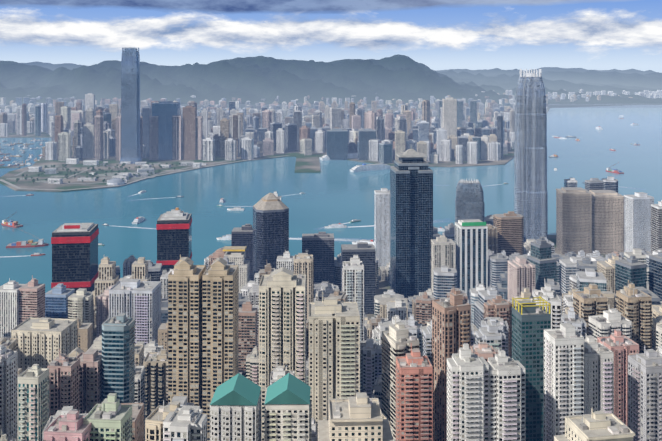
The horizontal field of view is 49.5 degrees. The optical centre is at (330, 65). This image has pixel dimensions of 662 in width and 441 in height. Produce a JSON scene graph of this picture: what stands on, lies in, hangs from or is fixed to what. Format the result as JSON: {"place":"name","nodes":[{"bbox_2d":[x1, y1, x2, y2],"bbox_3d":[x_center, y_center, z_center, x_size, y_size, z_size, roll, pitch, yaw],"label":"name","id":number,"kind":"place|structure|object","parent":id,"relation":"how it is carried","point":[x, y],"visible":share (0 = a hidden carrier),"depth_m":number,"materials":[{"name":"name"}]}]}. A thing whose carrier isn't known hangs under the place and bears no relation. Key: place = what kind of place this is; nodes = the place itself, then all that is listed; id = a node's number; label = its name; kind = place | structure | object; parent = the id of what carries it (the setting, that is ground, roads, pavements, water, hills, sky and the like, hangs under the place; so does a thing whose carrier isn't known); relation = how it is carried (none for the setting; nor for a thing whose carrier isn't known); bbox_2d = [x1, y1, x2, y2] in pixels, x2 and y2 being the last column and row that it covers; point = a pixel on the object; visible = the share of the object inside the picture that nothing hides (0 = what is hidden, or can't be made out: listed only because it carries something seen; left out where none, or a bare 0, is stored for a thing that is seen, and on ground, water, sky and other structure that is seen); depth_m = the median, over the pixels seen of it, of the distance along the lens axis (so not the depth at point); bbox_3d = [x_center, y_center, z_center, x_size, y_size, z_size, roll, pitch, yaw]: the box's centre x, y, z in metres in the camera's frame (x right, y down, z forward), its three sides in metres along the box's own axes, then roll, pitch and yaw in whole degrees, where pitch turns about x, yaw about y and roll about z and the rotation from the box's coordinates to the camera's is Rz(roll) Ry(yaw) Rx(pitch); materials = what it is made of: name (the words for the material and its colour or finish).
{"place":"outdoors","nodes":[
{"label":"outdoors","id":0,"kind":"place"},
{"bbox_2d":[253,193,288,280],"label":"pyramid top tower","id":1,"kind":"structure","parent":0,"point":[270,227],"depth_m":1210.46,"materials":[{"name":"blue glass"}]},
{"bbox_2d":[0,69,661,292],"bbox_3d":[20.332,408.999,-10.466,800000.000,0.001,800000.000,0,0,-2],"label":"water","id":2,"kind":"structure","parent":0,"point":[336,191],"depth_m":2301.18,"materials":[{"name":"liquid"}]},
{"bbox_2d":[1,212,22,227],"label":"cargo ship","id":3,"kind":"object","parent":2,"relation":"on","point":[13,223],"visible":0.92,"depth_m":1830.19},
{"bbox_2d":[0,138,46,165],"bbox_3d":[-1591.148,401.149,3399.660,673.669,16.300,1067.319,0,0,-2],"label":"moored boats","id":4,"kind":"object","parent":2,"relation":"on","point":[16,162],"visible":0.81,"depth_m":3254.51,"materials":[{"name":"white"}]},
{"bbox_2d":[6,227,47,247],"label":"cargo ship","id":5,"kind":"object","parent":2,"relation":"on","point":[26,244],"visible":0.96,"depth_m":1620.01},
{"bbox_2d":[31,253,44,255],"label":"tug boat","id":6,"kind":"object","parent":2,"relation":"on","point":[36,254],"visible":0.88,"depth_m":1546.49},
{"bbox_2d":[132,217,144,223],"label":"ferry boat","id":7,"kind":"object","parent":2,"relation":"on","point":[136,220],"visible":0.94,"depth_m":1869.88,"materials":[{"name":"white"}]},
{"bbox_2d":[217,234,230,239],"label":"ferry boat","id":8,"kind":"object","parent":2,"relation":"on","point":[227,237],"visible":0.38,"depth_m":1686.07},
{"bbox_2d":[227,207,243,210],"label":"boat","id":9,"kind":"object","parent":2,"relation":"on","point":[237,209],"visible":0.9,"depth_m":2032.06,"materials":[{"name":"white"}]},
{"bbox_2d":[0,184,639,256],"bbox_3d":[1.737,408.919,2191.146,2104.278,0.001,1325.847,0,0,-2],"label":"boat wakes","id":10,"kind":"object","parent":2,"relation":"on","point":[244,206],"visible":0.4,"depth_m":1827.57,"materials":[{"name":"white liquid"}]},
{"bbox_2d":[325,223,346,227],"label":"ferry boat","id":11,"kind":"object","parent":2,"relation":"on","point":[340,225],"visible":0.96,"depth_m":1810.91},
{"bbox_2d":[319,152,356,160],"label":"cruise ship","id":12,"kind":"object","parent":2,"relation":"on","point":[326,157],"visible":0.29,"depth_m":3148.12},
{"bbox_2d":[352,239,373,244],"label":"ferry boat","id":13,"kind":"object","parent":2,"relation":"on","point":[371,241],"visible":0.48,"depth_m":1632.41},
{"bbox_2d":[350,163,389,171],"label":"cruise ship","id":14,"kind":"object","parent":2,"relation":"on","point":[367,167],"visible":0.96,"depth_m":2798.85},
{"bbox_2d":[606,164,623,173],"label":"cargo ship","id":15,"kind":"object","parent":2,"relation":"on","point":[617,171],"visible":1,"depth_m":2747.27},
{"bbox_2d":[0,54,661,104],"bbox_3d":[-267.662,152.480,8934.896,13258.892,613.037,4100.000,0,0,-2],"label":"mountains","id":16,"kind":"structure","parent":0,"point":[269,80],"depth_m":7736.65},
{"bbox_2d":[0,104,661,191],"bbox_3d":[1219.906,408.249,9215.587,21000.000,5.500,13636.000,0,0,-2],"label":"land","id":17,"kind":"structure","parent":0,"point":[307,164],"depth_m":2957.04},
{"bbox_2d":[16,162,188,183],"bbox_3d":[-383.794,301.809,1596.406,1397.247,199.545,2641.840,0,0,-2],"label":"tree crowns","id":18,"kind":"object","parent":17,"relation":"on","point":[67,169],"visible":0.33,"depth_m":2692.57,"materials":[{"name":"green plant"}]},
{"bbox_2d":[119,47,141,163],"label":"skyscraper","id":19,"kind":"structure","parent":17,"relation":"on","point":[130,104],"depth_m":2989.31,"materials":[{"name":"blue glass"}]},
{"bbox_2d":[0,152,294,189],"bbox_3d":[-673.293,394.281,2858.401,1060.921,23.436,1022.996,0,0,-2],"label":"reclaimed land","id":20,"kind":"structure","parent":17,"relation":"on","point":[116,180],"depth_m":2687.08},
{"bbox_2d":[0,89,661,163],"bbox_3d":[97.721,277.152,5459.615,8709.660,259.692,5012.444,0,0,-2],"label":"city buildings","id":21,"kind":"structure","parent":17,"relation":"on","point":[86,127],"depth_m":3354.32,"materials":[{"name":"grey concrete"}]},
{"bbox_2d":[0,0,661,68],"label":"sky","id":22,"kind":"structure","parent":0,"point":[436,34],"materials":[{"name":"white"}]},
{"bbox_2d":[21,61,661,94],"bbox_3d":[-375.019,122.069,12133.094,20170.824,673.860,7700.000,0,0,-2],"label":"mountains","id":23,"kind":"structure","parent":0,"point":[578,79],"depth_m":10928.60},
{"bbox_2d":[390,144,432,297],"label":"tower","id":24,"kind":"structure","parent":0,"point":[411,204],"depth_m":1217.28,"materials":[{"name":"blue glass"}]},
{"bbox_2d":[455,178,484,221],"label":"office tower","id":25,"kind":"structure","parent":0,"point":[469,202],"depth_m":1495.60,"materials":[{"name":"glass"}]},
{"bbox_2d":[340,235,605,317],"bbox_3d":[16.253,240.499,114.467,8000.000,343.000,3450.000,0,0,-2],"label":"island terrain","id":26,"kind":"structure","parent":0,"point":[383,286],"depth_m":1341.79,"materials":[{"name":"green plant"}]},
{"bbox_2d":[51,223,98,292],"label":"office tower","id":27,"kind":"structure","parent":26,"relation":"on","point":[75,256],"depth_m":1051.02,"materials":[{"name":"black glass"}]},
{"bbox_2d":[156,207,191,271],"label":"office tower","id":28,"kind":"structure","parent":26,"relation":"on","point":[174,233],"depth_m":1195.30,"materials":[{"name":"black glass"}]},
{"bbox_2d":[0,176,661,440],"bbox_3d":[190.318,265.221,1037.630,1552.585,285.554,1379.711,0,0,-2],"label":"city buildings","id":29,"kind":"structure","parent":26,"relation":"on","point":[499,330],"depth_m":551.23,"materials":[{"name":"beige concrete"}]},
{"bbox_2d":[514,69,547,242],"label":"skyscraper","id":30,"kind":"structure","parent":26,"relation":"on","point":[530,180],"depth_m":1612.08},
{"bbox_2d":[556,187,623,254],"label":"harbour blocks","id":31,"kind":"structure","parent":26,"relation":"on","point":[589,221],"depth_m":1544.84,"materials":[{"name":"beige concrete"}]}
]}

